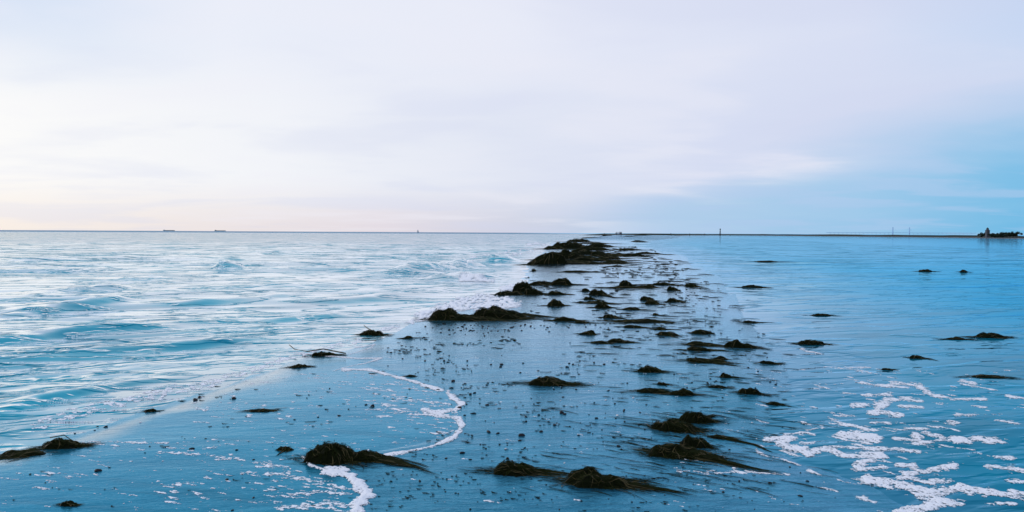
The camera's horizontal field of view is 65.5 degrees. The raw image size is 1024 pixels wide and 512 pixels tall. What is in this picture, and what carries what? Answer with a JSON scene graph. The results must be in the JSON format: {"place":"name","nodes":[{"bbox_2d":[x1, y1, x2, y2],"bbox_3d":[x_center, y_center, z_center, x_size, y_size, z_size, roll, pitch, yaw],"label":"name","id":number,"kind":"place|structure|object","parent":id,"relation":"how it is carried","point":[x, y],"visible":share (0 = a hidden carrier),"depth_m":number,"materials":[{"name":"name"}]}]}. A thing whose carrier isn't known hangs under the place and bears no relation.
{"place":"outdoors","nodes":[
{"label":"outdoors","id":0,"kind":"place"},
{"bbox_2d":[0,235,920,511],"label":"sand spit","id":1,"kind":"structure","parent":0,"point":[178,429],"depth_m":6.02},
{"bbox_2d":[0,449,46,462],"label":"seaweed clump","id":2,"kind":"object","parent":1,"relation":"on","point":[12,454],"visible":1,"depth_m":5.24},
{"bbox_2d":[20,437,101,450],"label":"seaweed clump","id":3,"kind":"object","parent":1,"relation":"on","point":[58,443],"visible":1,"depth_m":5.42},
{"bbox_2d":[52,500,81,506],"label":"seaweed clump","id":4,"kind":"object","parent":1,"relation":"on","point":[70,503],"visible":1,"depth_m":4.23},
{"bbox_2d":[97,441,167,443],"bbox_3d":[-2.675,1.299,5.548,0.623,0.021,0.095,0,2,6],"label":"foam streak","id":5,"kind":"object","parent":1,"relation":"on","point":[137,442],"visible":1,"depth_m":5.53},
{"bbox_2d":[2,438,350,511],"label":"foam flecks","id":6,"kind":"object","parent":1,"relation":"on","point":[180,484],"visible":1,"depth_m":4.56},
{"bbox_2d":[158,451,290,468],"bbox_3d":[-1.843,1.303,5.130,1.081,0.008,0.119,1,2,21],"label":"foam streak","id":7,"kind":"object","parent":1,"relation":"on","point":[223,457],"visible":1,"depth_m":5.15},
{"bbox_2d":[235,407,286,412],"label":"seaweed clump","id":8,"kind":"object","parent":1,"relation":"on","point":[263,410],"visible":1,"depth_m":6.51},
{"bbox_2d":[275,446,293,455],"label":"seaweed clump","id":9,"kind":"object","parent":1,"relation":"on","point":[284,448],"visible":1,"depth_m":5.31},
{"bbox_2d":[240,471,346,489],"bbox_3d":[-1.260,1.315,4.710,0.809,0.004,0.157,1,2,23],"label":"foam streak","id":10,"kind":"object","parent":1,"relation":"on","point":[309,479],"visible":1,"depth_m":4.70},
{"bbox_2d":[282,364,315,367],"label":"seaweed clump","id":11,"kind":"object","parent":1,"relation":"on","point":[299,366],"visible":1,"depth_m":8.73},
{"bbox_2d":[277,501,351,510],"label":"foam streak","id":12,"kind":"object","parent":1,"relation":"on","point":[301,505],"visible":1,"depth_m":4.26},
{"bbox_2d":[289,345,345,353],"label":"twig","id":13,"kind":"object","parent":1,"relation":"on","point":[320,349],"visible":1,"depth_m":9.57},
{"bbox_2d":[290,490,352,495],"bbox_3d":[-1.064,1.325,4.451,0.364,0.004,0.114,0,2,0],"label":"foam streak","id":14,"kind":"object","parent":1,"relation":"on","point":[339,493],"visible":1,"depth_m":4.45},
{"bbox_2d":[193,373,457,449],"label":"foam flecks","id":15,"kind":"object","parent":1,"relation":"on","point":[381,416],"visible":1,"depth_m":6.59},
{"bbox_2d":[305,351,346,356],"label":"seaweed clump","id":16,"kind":"object","parent":1,"relation":"on","point":[321,353],"visible":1,"depth_m":9.60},
{"bbox_2d":[320,466,375,511],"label":"foam line","id":17,"kind":"object","parent":1,"relation":"on","point":[360,484],"visible":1,"depth_m":4.56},
{"bbox_2d":[270,440,436,473],"bbox_3d":[-0.973,1.246,5.069,1.212,0.151,0.401,1,2,18],"label":"seaweed clump","id":18,"kind":"object","parent":1,"relation":"on","point":[330,454],"visible":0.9,"depth_m":5.03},
{"bbox_2d":[356,330,392,335],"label":"seaweed clump","id":19,"kind":"object","parent":1,"relation":"on","point":[372,333],"visible":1,"depth_m":11.55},
{"bbox_2d":[351,449,407,465],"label":"seaweed clump","id":20,"kind":"object","parent":1,"relation":"on","point":[366,456],"visible":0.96,"depth_m":5.07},
{"bbox_2d":[341,368,443,390],"bbox_3d":[-1.187,1.224,8.027,1.790,0.018,0.321,2,2,44],"label":"foam line","id":21,"kind":"object","parent":1,"relation":"on","point":[398,377],"visible":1,"depth_m":8.04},
{"bbox_2d":[13,246,803,511],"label":"weed scraps","id":22,"kind":"object","parent":1,"relation":"on","point":[670,279],"visible":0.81,"depth_m":8.39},
{"bbox_2d":[384,390,465,455],"bbox_3d":[-0.557,1.272,6.266,0.452,0.010,2.223,0,2,4],"label":"foam line","id":23,"kind":"object","parent":1,"relation":"on","point":[459,421],"visible":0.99,"depth_m":6.24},
{"bbox_2d":[415,305,473,321],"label":"seaweed clump","id":24,"kind":"object","parent":1,"relation":"on","point":[445,314],"visible":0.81,"depth_m":13.47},
{"bbox_2d":[418,314,538,322],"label":"seaweed clump","id":25,"kind":"object","parent":1,"relation":"on","point":[466,317],"visible":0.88,"depth_m":13.32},
{"bbox_2d":[453,305,557,321],"bbox_3d":[-0.209,0.964,13.753,2.317,0.244,1.368,0,2,0],"label":"seaweed clump","id":26,"kind":"object","parent":1,"relation":"on","point":[493,311],"visible":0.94,"depth_m":13.57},
{"bbox_2d":[488,290,535,295],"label":"seaweed clump","id":27,"kind":"object","parent":1,"relation":"on","point":[506,292],"visible":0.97,"depth_m":19.00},
{"bbox_2d":[458,459,568,480],"bbox_3d":[0.035,1.293,4.895,0.762,0.079,0.300,1,2,12],"label":"seaweed clump","id":28,"kind":"object","parent":1,"relation":"on","point":[509,468],"visible":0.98,"depth_m":4.83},
{"bbox_2d":[512,281,532,292],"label":"seaweed clump","id":29,"kind":"object","parent":1,"relation":"on","point":[522,286],"visible":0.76,"depth_m":19.85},
{"bbox_2d":[523,288,547,294],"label":"seaweed clump","id":30,"kind":"object","parent":1,"relation":"on","point":[528,291],"visible":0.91,"depth_m":19.01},
{"bbox_2d":[528,281,550,284],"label":"seaweed clump","id":31,"kind":"object","parent":1,"relation":"on","point":[540,283],"visible":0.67,"depth_m":22.57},
{"bbox_2d":[523,251,566,264],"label":"seaweed clump","id":32,"kind":"object","parent":1,"relation":"on","point":[556,257],"visible":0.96,"depth_m":37.29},
{"bbox_2d":[506,376,601,388],"bbox_3d":[0.381,1.206,7.742,0.986,0.091,0.516,1,2,20],"label":"seaweed clump","id":33,"kind":"object","parent":1,"relation":"on","point":[544,381],"visible":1,"depth_m":7.64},
{"bbox_2d":[527,248,584,259],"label":"seaweed clump","id":34,"kind":"object","parent":1,"relation":"on","point":[567,253],"visible":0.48,"depth_m":44.70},
{"bbox_2d":[542,299,572,306],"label":"seaweed clump","id":35,"kind":"object","parent":1,"relation":"on","point":[554,302],"visible":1,"depth_m":15.92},
{"bbox_2d":[543,245,572,248],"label":"seaweed clump","id":36,"kind":"object","parent":1,"relation":"on","point":[554,247],"visible":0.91,"depth_m":72.89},
{"bbox_2d":[543,291,576,294],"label":"seaweed clump","id":37,"kind":"object","parent":1,"relation":"on","point":[555,293],"visible":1,"depth_m":18.85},
{"bbox_2d":[544,316,587,321],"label":"seaweed clump","id":38,"kind":"object","parent":1,"relation":"on","point":[564,318],"visible":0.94,"depth_m":13.19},
{"bbox_2d":[548,277,587,285],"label":"seaweed clump","id":39,"kind":"object","parent":1,"relation":"on","point":[565,281],"visible":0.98,"depth_m":22.34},
{"bbox_2d":[553,241,591,247],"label":"seaweed clump","id":40,"kind":"object","parent":1,"relation":"on","point":[568,244],"visible":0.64,"depth_m":76.44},
{"bbox_2d":[520,260,631,264],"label":"seaweed clump","id":41,"kind":"object","parent":1,"relation":"on","point":[578,262],"visible":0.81,"depth_m":37.59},
{"bbox_2d":[557,270,608,272],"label":"seaweed clump","id":42,"kind":"object","parent":1,"relation":"on","point":[578,271],"visible":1,"depth_m":29.58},
{"bbox_2d":[573,330,598,334],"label":"seaweed clump","id":43,"kind":"object","parent":1,"relation":"on","point":[591,332],"visible":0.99,"depth_m":11.46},
{"bbox_2d":[359,355,824,507],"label":"foam flecks","id":44,"kind":"object","parent":1,"relation":"on","point":[742,472],"visible":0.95,"depth_m":4.93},
{"bbox_2d":[568,246,616,249],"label":"seaweed clump","id":45,"kind":"object","parent":1,"relation":"on","point":[591,248],"visible":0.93,"depth_m":68.53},
{"bbox_2d":[574,300,620,304],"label":"seaweed clump","id":46,"kind":"object","parent":1,"relation":"on","point":[595,302],"visible":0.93,"depth_m":16.51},
{"bbox_2d":[570,249,626,254],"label":"seaweed clump","id":47,"kind":"object","parent":1,"relation":"on","point":[584,251],"visible":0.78,"depth_m":54.17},
{"bbox_2d":[588,243,615,246],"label":"seaweed clump","id":48,"kind":"object","parent":1,"relation":"on","point":[598,245],"visible":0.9,"depth_m":84.20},
{"bbox_2d":[574,256,633,261],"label":"seaweed clump","id":49,"kind":"object","parent":1,"relation":"on","point":[588,258],"visible":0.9,"depth_m":41.84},
{"bbox_2d":[595,303,618,307],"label":"seaweed clump","id":50,"kind":"object","parent":1,"relation":"on","point":[602,305],"visible":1,"depth_m":15.55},
{"bbox_2d":[584,289,630,297],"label":"seaweed clump","id":51,"kind":"object","parent":1,"relation":"on","point":[596,292],"visible":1,"depth_m":18.72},
{"bbox_2d":[588,253,631,256],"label":"seaweed clump","id":52,"kind":"object","parent":1,"relation":"on","point":[601,254],"visible":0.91,"depth_m":49.87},
{"bbox_2d":[529,466,696,500],"bbox_3d":[0.548,1.292,4.622,1.020,0.104,0.490,1,2,11],"label":"seaweed clump","id":53,"kind":"object","parent":1,"relation":"on","point":[588,477],"visible":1,"depth_m":4.60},
{"bbox_2d":[602,314,624,318],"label":"seaweed clump","id":54,"kind":"object","parent":1,"relation":"on","point":[610,316],"visible":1,"depth_m":13.69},
{"bbox_2d":[592,338,637,342],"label":"seaweed clump","id":55,"kind":"object","parent":1,"relation":"on","point":[617,340],"visible":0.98,"depth_m":10.63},
{"bbox_2d":[590,286,652,288],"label":"seaweed clump","id":56,"kind":"object","parent":1,"relation":"on","point":[634,287],"visible":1,"depth_m":21.22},
{"bbox_2d":[604,260,642,262],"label":"seaweed clump","id":57,"kind":"object","parent":1,"relation":"on","point":[610,261],"visible":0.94,"depth_m":39.28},
{"bbox_2d":[618,280,644,285],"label":"seaweed clump","id":58,"kind":"object","parent":1,"relation":"on","point":[624,283],"visible":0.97,"depth_m":21.93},
{"bbox_2d":[613,253,651,255],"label":"seaweed clump","id":59,"kind":"object","parent":1,"relation":"on","point":[631,254],"visible":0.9,"depth_m":51.60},
{"bbox_2d":[617,325,649,327],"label":"seaweed clump","id":60,"kind":"object","parent":1,"relation":"on","point":[631,326],"visible":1,"depth_m":12.33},
{"bbox_2d":[596,318,684,323],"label":"seaweed clump","id":61,"kind":"object","parent":1,"relation":"on","point":[645,320],"visible":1,"depth_m":13.08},
{"bbox_2d":[617,388,670,393],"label":"seaweed clump","id":62,"kind":"object","parent":1,"relation":"on","point":[650,390],"visible":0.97,"depth_m":7.34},
{"bbox_2d":[633,364,675,373],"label":"seaweed clump","id":63,"kind":"object","parent":1,"relation":"on","point":[647,368],"visible":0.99,"depth_m":8.39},
{"bbox_2d":[655,331,681,337],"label":"seaweed clump","id":64,"kind":"object","parent":1,"relation":"on","point":[662,333],"visible":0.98,"depth_m":11.43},
{"bbox_2d":[652,282,684,285],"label":"seaweed clump","id":65,"kind":"object","parent":1,"relation":"on","point":[661,283],"visible":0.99,"depth_m":22.55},
{"bbox_2d":[623,419,726,438],"bbox_3d":[1.244,1.275,5.993,0.840,0.090,0.384,1,2,33],"label":"seaweed clump","id":66,"kind":"object","parent":1,"relation":"on","point":[674,426],"visible":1,"depth_m":5.94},
{"bbox_2d":[520,256,839,496],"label":"weed wisps","id":67,"kind":"object","parent":1,"relation":"on","point":[746,350],"visible":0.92,"depth_m":6.41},
{"bbox_2d":[650,388,713,395],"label":"seaweed clump","id":68,"kind":"object","parent":1,"relation":"on","point":[683,392],"visible":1,"depth_m":7.24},
{"bbox_2d":[668,434,723,450],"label":"seaweed clump","id":69,"kind":"object","parent":1,"relation":"on","point":[699,443],"visible":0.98,"depth_m":5.50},
{"bbox_2d":[612,442,780,474],"bbox_3d":[1.224,1.293,5.271,1.099,0.096,0.494,1,2,18],"label":"seaweed clump","id":70,"kind":"object","parent":1,"relation":"on","point":[673,451],"visible":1,"depth_m":5.24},
{"bbox_2d":[660,411,738,424],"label":"seaweed clump","id":71,"kind":"object","parent":1,"relation":"on","point":[693,417],"visible":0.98,"depth_m":6.22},
{"bbox_2d":[661,358,740,365],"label":"seaweed clump","id":72,"kind":"object","parent":1,"relation":"on","point":[705,360],"visible":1,"depth_m":9.08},
{"bbox_2d":[674,346,727,351],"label":"seaweed clump","id":73,"kind":"object","parent":1,"relation":"on","point":[694,348],"visible":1,"depth_m":9.97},
{"bbox_2d":[672,341,730,348],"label":"seaweed clump","id":74,"kind":"object","parent":1,"relation":"on","point":[695,343],"visible":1,"depth_m":10.44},
{"bbox_2d":[689,329,714,334],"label":"seaweed clump","id":75,"kind":"object","parent":1,"relation":"on","point":[702,332],"visible":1,"depth_m":11.68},
{"bbox_2d":[700,385,735,389],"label":"seaweed clump","id":76,"kind":"object","parent":1,"relation":"on","point":[716,386],"visible":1,"depth_m":7.61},
{"bbox_2d":[678,470,789,475],"bbox_3d":[1.366,1.337,4.902,0.705,0.016,0.104,0,2,0],"label":"foam streak","id":77,"kind":"object","parent":1,"relation":"on","point":[734,472],"visible":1,"depth_m":4.90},
{"bbox_2d":[716,372,753,378],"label":"seaweed clump","id":78,"kind":"object","parent":1,"relation":"on","point":[723,375],"visible":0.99,"depth_m":8.14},
{"bbox_2d":[701,433,779,454],"bbox_3d":[1.651,1.321,5.684,0.665,0.038,0.216,2,2,42],"label":"seaweed clump","id":79,"kind":"object","parent":1,"relation":"on","point":[722,437],"visible":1,"depth_m":5.74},
{"bbox_2d":[712,339,771,350],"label":"seaweed clump","id":80,"kind":"object","parent":1,"relation":"on","point":[736,343],"visible":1,"depth_m":10.31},
{"bbox_2d":[726,386,772,396],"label":"seaweed clump","id":81,"kind":"object","parent":1,"relation":"on","point":[750,391],"visible":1,"depth_m":7.37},
{"bbox_2d":[752,360,785,364],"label":"seaweed clump","id":82,"kind":"object","parent":1,"relation":"on","point":[769,362],"visible":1,"depth_m":9.15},
{"bbox_2d":[759,401,793,406],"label":"seaweed clump","id":83,"kind":"object","parent":1,"relation":"on","point":[775,403],"visible":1,"depth_m":6.98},
{"bbox_2d":[0,230,1023,511],"bbox_3d":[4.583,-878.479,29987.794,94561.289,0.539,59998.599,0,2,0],"label":"sea","id":84,"kind":"structure","parent":0,"point":[90,316],"depth_m":14.45,"materials":[{"name":"liquid"}]},
{"bbox_2d":[30,379,215,428],"bbox_3d":[-3.409,1.266,7.053,0.608,0.022,2.144,1,2,22],"label":"wave foam","id":85,"kind":"object","parent":84,"relation":"on","point":[129,398],"visible":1,"depth_m":6.96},
{"bbox_2d":[211,338,361,381],"bbox_3d":[-2.567,1.206,9.587,0.506,0.007,3.482,1,2,16],"label":"wave foam","id":86,"kind":"object","parent":84,"relation":"on","point":[264,366],"visible":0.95,"depth_m":9.17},
{"bbox_2d":[292,352,381,369],"bbox_3d":[-2.021,1.199,9.389,0.806,0.035,1.859,-1,2,-31],"label":"foam line","id":87,"kind":"object","parent":84,"relation":"on","point":[379,358],"visible":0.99,"depth_m":9.27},
{"bbox_2d":[379,319,420,330],"bbox_3d":[-1.595,1.083,13.770,0.450,0.013,3.841,1,2,12],"label":"wave foam","id":88,"kind":"object","parent":84,"relation":"on","point":[391,327],"visible":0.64,"depth_m":12.60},
{"bbox_2d":[413,293,521,319],"bbox_3d":[-0.788,0.983,16.795,2.039,0.065,6.380,0,2,0],"label":"wave foam","id":89,"kind":"object","parent":84,"relation":"on","point":[462,301],"visible":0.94,"depth_m":16.37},
{"bbox_2d":[459,271,494,282],"bbox_3d":[-1.129,0.662,25.292,1.253,0.203,3.183,0,2,0],"label":"wave foam","id":90,"kind":"object","parent":84,"relation":"on","point":[469,277],"visible":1,"depth_m":25.47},
{"bbox_2d":[468,248,535,259],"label":"wave foam","id":91,"kind":"object","parent":84,"relation":"on","point":[505,252],"visible":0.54,"depth_m":56.65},
{"bbox_2d":[499,283,514,290],"bbox_3d":[-0.037,0.842,21.750,0.661,0.047,3.654,0,2,0],"label":"wave foam","id":92,"kind":"object","parent":84,"relation":"on","point":[505,287],"visible":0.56,"depth_m":21.29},
{"bbox_2d":[734,285,770,287],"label":"seaweed clump","id":93,"kind":"object","parent":84,"relation":"on","point":[751,286],"visible":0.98,"depth_m":22.20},
{"bbox_2d":[762,434,797,453],"bbox_3d":[1.925,1.340,5.713,0.262,0.007,0.559,1,2,20],"label":"foam patch","id":94,"kind":"object","parent":84,"relation":"on","point":[788,438],"visible":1,"depth_m":5.78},
{"bbox_2d":[787,339,837,344],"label":"seaweed clump","id":95,"kind":"object","parent":84,"relation":"on","point":[811,342],"visible":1,"depth_m":10.84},
{"bbox_2d":[792,444,842,456],"bbox_3d":[2.108,1.346,5.519,0.347,0.008,0.336,0,2,0],"label":"foam patch","id":96,"kind":"object","parent":84,"relation":"on","point":[797,447],"visible":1,"depth_m":5.51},
{"bbox_2d":[828,416,868,431],"bbox_3d":[2.636,1.328,6.296,0.177,0.008,0.513,0,2,-25],"label":"foam patch","id":97,"kind":"object","parent":84,"relation":"on","point":[852,425],"visible":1,"depth_m":6.24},
{"bbox_2d":[835,430,882,442],"bbox_3d":[2.566,1.335,5.909,0.357,0.011,0.416,0,2,0],"label":"foam patch","id":98,"kind":"object","parent":84,"relation":"on","point":[863,436],"visible":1,"depth_m":5.90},
{"bbox_2d":[839,451,888,469],"bbox_3d":[2.323,1.354,5.328,0.594,0.010,0.266,-1,2,-43],"label":"foam patch","id":99,"kind":"object","parent":84,"relation":"on","point":[879,455],"visible":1,"depth_m":5.37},
{"bbox_2d":[852,466,889,471],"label":"foam patch","id":100,"kind":"object","parent":84,"relation":"on","point":[870,468],"visible":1,"depth_m":5.10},
{"bbox_2d":[829,445,920,452],"bbox_3d":[2.545,1.348,5.577,0.639,0.009,0.165,1,2,11],"label":"foam patch","id":101,"kind":"object","parent":84,"relation":"on","point":[874,448],"visible":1,"depth_m":5.57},
{"bbox_2d":[850,400,904,417],"bbox_3d":[3.147,1.313,6.923,0.406,0.011,0.760,1,2,16],"label":"foam patch","id":102,"kind":"object","parent":84,"relation":"on","point":[884,403],"visible":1,"depth_m":6.90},
{"bbox_2d":[859,381,909,387],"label":"foam patch","id":103,"kind":"object","parent":84,"relation":"on","point":[881,385],"visible":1,"depth_m":7.88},
{"bbox_2d":[755,369,1023,511],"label":"foam flecks","id":104,"kind":"object","parent":84,"relation":"on","point":[862,442],"visible":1,"depth_m":5.75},
{"bbox_2d":[826,227,967,234],"bbox_3d":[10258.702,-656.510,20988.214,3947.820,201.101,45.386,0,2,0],"label":"bridge","id":105,"kind":"structure","parent":84,"relation":"on","point":[875,232],"depth_m":20977.56,"materials":[{"name":"concrete"}]},
{"bbox_2d":[883,396,922,401],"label":"foam patch","id":106,"kind":"object","parent":84,"relation":"on","point":[896,399],"visible":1,"depth_m":7.25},
{"bbox_2d":[894,463,918,467],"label":"foam patch","id":107,"kind":"object","parent":84,"relation":"on","point":[903,465],"visible":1,"depth_m":5.19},
{"bbox_2d":[895,468,926,480],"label":"foam patch","id":108,"kind":"object","parent":84,"relation":"on","point":[911,473],"visible":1,"depth_m":5.00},
{"bbox_2d":[909,432,924,440],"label":"foam patch","id":109,"kind":"object","parent":84,"relation":"on","point":[916,435],"visible":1,"depth_m":5.90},
{"bbox_2d":[903,475,934,484],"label":"foam patch","id":110,"kind":"object","parent":84,"relation":"on","point":[916,479],"visible":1,"depth_m":4.86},
{"bbox_2d":[902,355,937,360],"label":"seaweed clump","id":111,"kind":"object","parent":84,"relation":"on","point":[916,357],"visible":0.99,"depth_m":9.68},
{"bbox_2d":[892,491,955,511],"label":"foam patch","id":112,"kind":"object","parent":84,"relation":"on","point":[939,500],"visible":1,"depth_m":4.43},
{"bbox_2d":[918,431,949,443],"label":"foam patch","id":113,"kind":"object","parent":84,"relation":"on","point":[932,435],"visible":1,"depth_m":5.88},
{"bbox_2d":[851,474,1023,499],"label":"foam patch","id":114,"kind":"object","parent":84,"relation":"on","point":[869,478],"visible":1,"depth_m":4.70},
{"bbox_2d":[888,381,986,400],"bbox_3d":[4.024,1.295,7.655,0.471,0.014,1.006,0,2,-20],"label":"foam patch","id":115,"kind":"object","parent":84,"relation":"on","point":[921,387],"visible":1,"depth_m":7.56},
{"bbox_2d":[920,462,958,472],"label":"foam patch","id":116,"kind":"object","parent":84,"relation":"on","point":[948,466],"visible":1,"depth_m":5.13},
{"bbox_2d":[929,478,951,483],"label":"foam patch","id":117,"kind":"object","parent":84,"relation":"on","point":[939,480],"visible":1,"depth_m":4.85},
{"bbox_2d":[935,336,976,340],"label":"seaweed clump","id":118,"kind":"object","parent":84,"relation":"on","point":[955,338],"visible":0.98,"depth_m":11.39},
{"bbox_2d":[948,435,1009,443],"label":"foam patch","id":119,"kind":"object","parent":84,"relation":"on","point":[962,439],"visible":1,"depth_m":5.82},
{"bbox_2d":[953,374,1023,379],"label":"seaweed clump","id":120,"kind":"object","parent":84,"relation":"on","point":[990,376],"visible":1,"depth_m":8.37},
{"bbox_2d":[962,332,1018,338],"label":"seaweed clump","id":121,"kind":"object","parent":84,"relation":"on","point":[988,335],"visible":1,"depth_m":11.64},
{"bbox_2d":[983,464,1007,469],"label":"foam patch","id":122,"kind":"object","parent":84,"relation":"on","point":[994,466],"visible":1,"depth_m":5.17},
{"bbox_2d":[0,0,1023,234],"label":"sky","id":123,"kind":"structure","parent":0,"point":[483,116],"materials":[{"name":"white"}]},
{"bbox_2d":[589,233,1023,238],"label":"headland","id":124,"kind":"structure","parent":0,"point":[962,236],"depth_m":543.82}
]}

